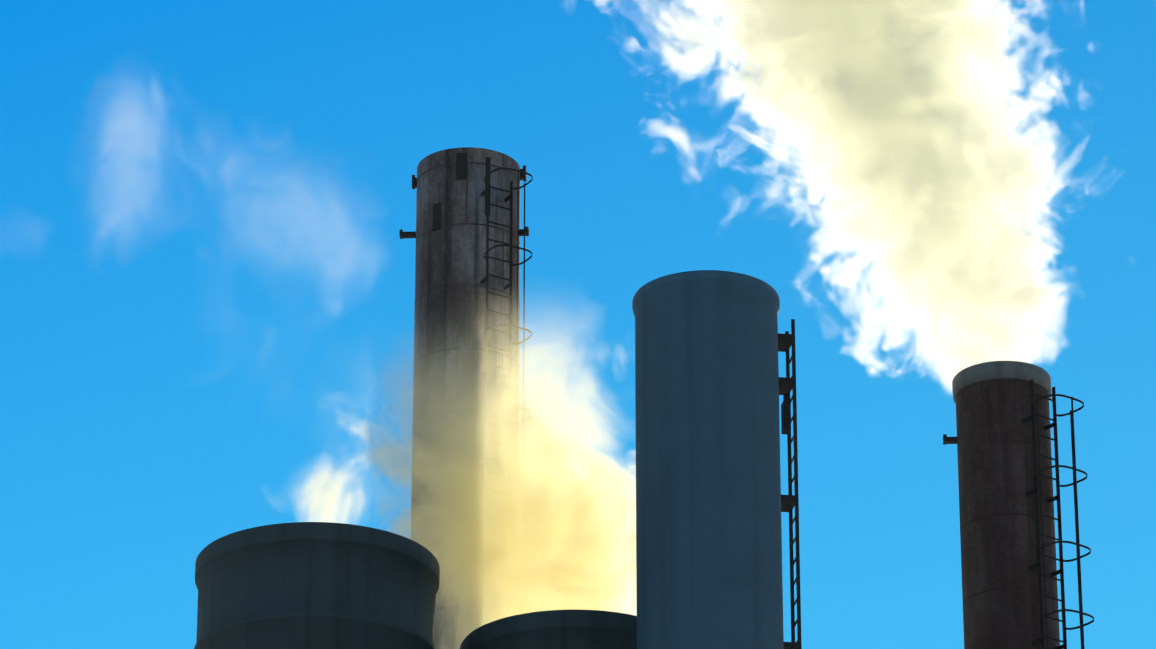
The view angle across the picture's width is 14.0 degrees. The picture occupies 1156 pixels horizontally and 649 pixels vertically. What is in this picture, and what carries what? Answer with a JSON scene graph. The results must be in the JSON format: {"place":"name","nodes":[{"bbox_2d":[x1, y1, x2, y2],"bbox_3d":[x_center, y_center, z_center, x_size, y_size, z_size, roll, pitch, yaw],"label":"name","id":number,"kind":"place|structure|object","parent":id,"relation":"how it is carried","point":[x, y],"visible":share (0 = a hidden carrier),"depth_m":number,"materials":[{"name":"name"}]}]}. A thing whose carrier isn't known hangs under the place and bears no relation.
{"place":"outdoors","nodes":[
{"label":"outdoors","id":0,"kind":"place"},
{"bbox_2d":[0,0,1155,648],"label":"sky","id":1,"kind":"structure","parent":0,"point":[207,273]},
{"bbox_3d":[1.074,25.102,57.706,20.200,5.600,17.100,-1,-24,2],"label":"boiler house","id":2,"kind":"object","parent":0,"visible":0},
{"bbox_2d":[411,147,519,648],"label":"tall chimney","id":3,"kind":"object","parent":2,"relation":"on","point":[450,264],"visible":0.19,"depth_m":72.43,"materials":[{"name":"concrete"}]},
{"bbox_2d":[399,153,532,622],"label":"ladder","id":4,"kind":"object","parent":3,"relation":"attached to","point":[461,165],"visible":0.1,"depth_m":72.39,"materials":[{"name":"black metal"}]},
{"bbox_2d":[460,609,636,648],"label":"exhaust stack","id":5,"kind":"object","parent":2,"relation":"on","point":[574,629],"visible":0.71,"depth_m":62.84,"materials":[{"name":"paint"}]},
{"bbox_2d":[632,270,783,648],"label":"smokestack","id":6,"kind":"object","parent":2,"relation":"on","point":[708,534],"visible":1,"depth_m":61.79,"materials":[{"name":"paint"}]},
{"bbox_2d":[778,319,801,648],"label":"ladder","id":7,"kind":"object","parent":6,"relation":"attached to","point":[787,385],"visible":1,"depth_m":62.72,"materials":[{"name":"black metal"}]},
{"bbox_2d":[952,361,1059,648],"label":"chimney","id":8,"kind":"object","parent":2,"relation":"on","point":[998,542],"visible":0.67,"depth_m":65.42,"materials":[{"name":"concrete"}]},
{"bbox_2d":[943,379,1093,648],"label":"ladder","id":9,"kind":"object","parent":8,"relation":"attached to","point":[953,440],"visible":0.98,"depth_m":65.06,"materials":[{"name":"metal"}]},
{"label":"ground","id":10,"kind":"structure","parent":0,"visible":0},
{"bbox_2d":[194,522,439,648],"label":"exhaust stack","id":11,"kind":"object","parent":10,"relation":"on","point":[311,585],"visible":1,"depth_m":62.24,"materials":[{"name":"paint"}]}
]}

